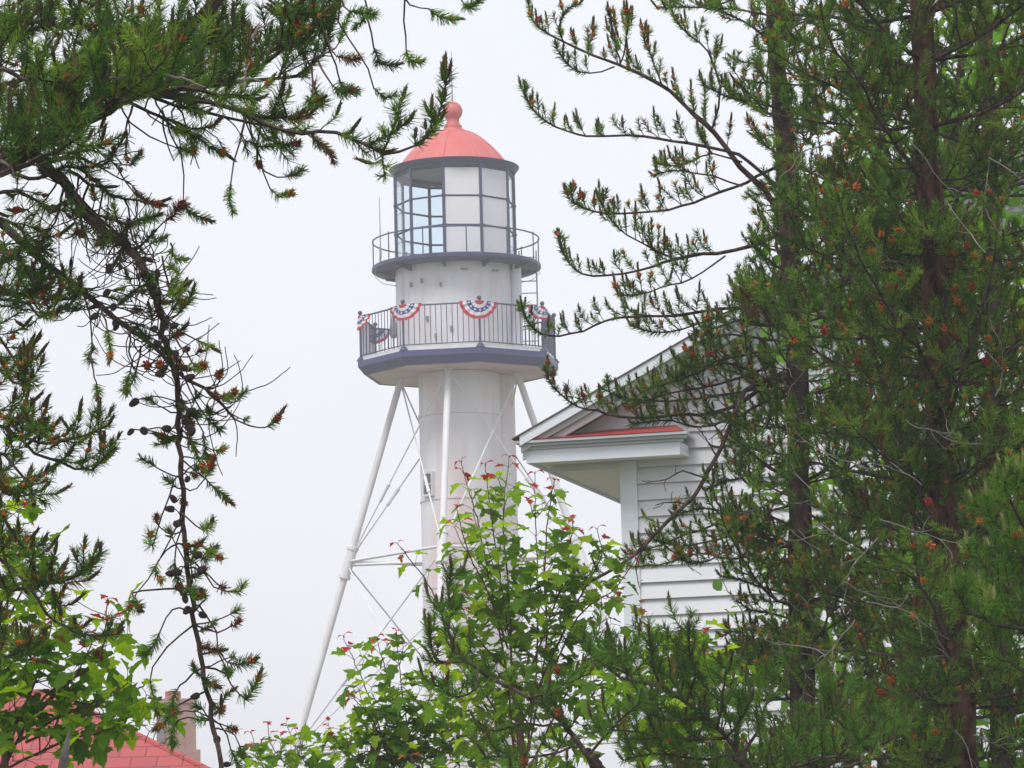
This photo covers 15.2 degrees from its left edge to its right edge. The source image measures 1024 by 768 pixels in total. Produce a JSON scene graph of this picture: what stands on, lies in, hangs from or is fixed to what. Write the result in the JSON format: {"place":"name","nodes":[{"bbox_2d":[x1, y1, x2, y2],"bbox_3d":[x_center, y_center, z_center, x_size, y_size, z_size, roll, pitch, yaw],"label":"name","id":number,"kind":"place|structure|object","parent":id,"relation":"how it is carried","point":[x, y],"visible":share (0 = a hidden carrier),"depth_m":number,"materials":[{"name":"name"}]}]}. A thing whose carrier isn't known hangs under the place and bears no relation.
{"place":"outdoors","nodes":[
{"label":"outdoors","id":0,"kind":"place"},
{"bbox_2d":[58,727,69,767],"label":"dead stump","id":1,"kind":"object","parent":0,"point":[63,759],"visible":1,"depth_m":9.19,"materials":[{"name":"grey wood"}]},
{"bbox_2d":[390,315,396,348],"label":"folded umbrella","id":2,"kind":"object","parent":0,"point":[393,332],"visible":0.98,"depth_m":83.98,"materials":[{"name":"grey fabric"}]},
{"bbox_2d":[0,0,1023,767],"label":"sky","id":3,"kind":"structure","parent":0,"point":[289,282],"materials":[{"name":"white"}]},
{"label":"ground","id":4,"kind":"structure","parent":0,"visible":0},
{"bbox_2d":[0,435,186,767],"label":"maple sapling","id":5,"kind":"object","parent":4,"relation":"on","point":[121,705],"visible":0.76,"depth_m":9.77,"materials":[{"name":"green plant"}]},
{"bbox_2d":[0,689,210,767],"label":"cottage","id":6,"kind":"structure","parent":4,"relation":"on","point":[150,753],"depth_m":38.27,"materials":[{"name":"red"}]},
{"bbox_2d":[0,0,486,767],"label":"jack pine","id":7,"kind":"object","parent":4,"relation":"on","point":[56,110],"visible":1,"depth_m":8.85,"materials":[{"name":"green plant"}]},
{"bbox_2d":[237,627,605,767],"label":"maple sapling","id":8,"kind":"object","parent":4,"relation":"on","point":[400,739],"visible":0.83,"depth_m":15.44,"materials":[{"name":"green plant"}]},
{"bbox_2d":[286,53,627,767],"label":"lighthouse","id":9,"kind":"object","parent":4,"relation":"on","point":[456,365],"visible":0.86,"depth_m":84.13,"materials":[{"name":"white paint"}]},
{"bbox_2d":[357,313,369,330],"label":"bunting","id":10,"kind":"object","parent":9,"relation":"attached to","point":[362,320],"visible":1,"depth_m":84.45,"materials":[{"name":"multicoloured fabric"}]},
{"bbox_2d":[368,326,389,343],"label":"bunting","id":11,"kind":"object","parent":9,"relation":"attached to","point":[386,335],"visible":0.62,"depth_m":86.42,"materials":[{"name":"multicoloured fabric"}]},
{"bbox_2d":[390,303,421,320],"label":"bunting","id":12,"kind":"object","parent":9,"relation":"attached to","point":[402,312],"visible":1,"depth_m":83.21,"materials":[{"name":"multicoloured fabric"}]},
{"bbox_2d":[422,471,434,496],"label":"window","id":13,"kind":"structure","parent":9,"relation":"in","point":[430,475],"depth_m":83.96,"materials":[{"name":"white paint"}]},
{"bbox_2d":[459,300,496,318],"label":"bunting","id":14,"kind":"object","parent":9,"relation":"attached to","point":[476,309],"visible":1,"depth_m":82.98,"materials":[{"name":"multicoloured fabric"}]},
{"bbox_2d":[529,305,547,319],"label":"bunting","id":15,"kind":"object","parent":9,"relation":"attached to","point":[541,313],"visible":0.9,"depth_m":83.87,"materials":[{"name":"multicoloured fabric"}]},
{"bbox_2d":[390,454,654,767],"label":"maple sapling","id":16,"kind":"object","parent":4,"relation":"on","point":[498,614],"visible":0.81,"depth_m":13.98,"materials":[{"name":"green plant"}]},
{"bbox_2d":[414,549,664,767],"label":"young pine","id":17,"kind":"object","parent":4,"relation":"on","point":[443,684],"visible":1,"depth_m":11.00,"materials":[{"name":"green plant"}]},
{"bbox_2d":[546,618,757,767],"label":"maple sapling","id":18,"kind":"object","parent":4,"relation":"on","point":[612,690],"visible":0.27,"depth_m":12.70,"materials":[{"name":"green plant"}]},
{"bbox_2d":[562,590,924,767],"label":"young pine","id":19,"kind":"object","parent":4,"relation":"on","point":[608,657],"visible":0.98,"depth_m":11.60,"materials":[{"name":"green plant"}]},
{"bbox_2d":[512,149,1023,767],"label":"clapboard house","id":20,"kind":"structure","parent":4,"relation":"on","point":[616,459],"depth_m":24.85,"materials":[{"name":"white paint"},{"name":"red shingle"},{"name":"grey paint"}]},
{"bbox_2d":[514,0,1023,767],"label":"jack pine","id":21,"kind":"object","parent":4,"relation":"on","point":[736,524],"visible":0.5,"depth_m":14.38,"materials":[{"name":"green plant"}]},
{"bbox_2d":[658,0,1023,767],"bbox_3d":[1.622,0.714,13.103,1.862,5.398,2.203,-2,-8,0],"label":"jack pine","id":22,"kind":"object","parent":4,"relation":"on","point":[924,236],"visible":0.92,"depth_m":13.06,"materials":[{"name":"green plant"}]},
{"bbox_2d":[934,447,1023,672],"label":"young pine","id":23,"kind":"object","parent":4,"relation":"on","point":[989,604],"visible":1,"depth_m":9.97,"materials":[{"name":"green plant"}]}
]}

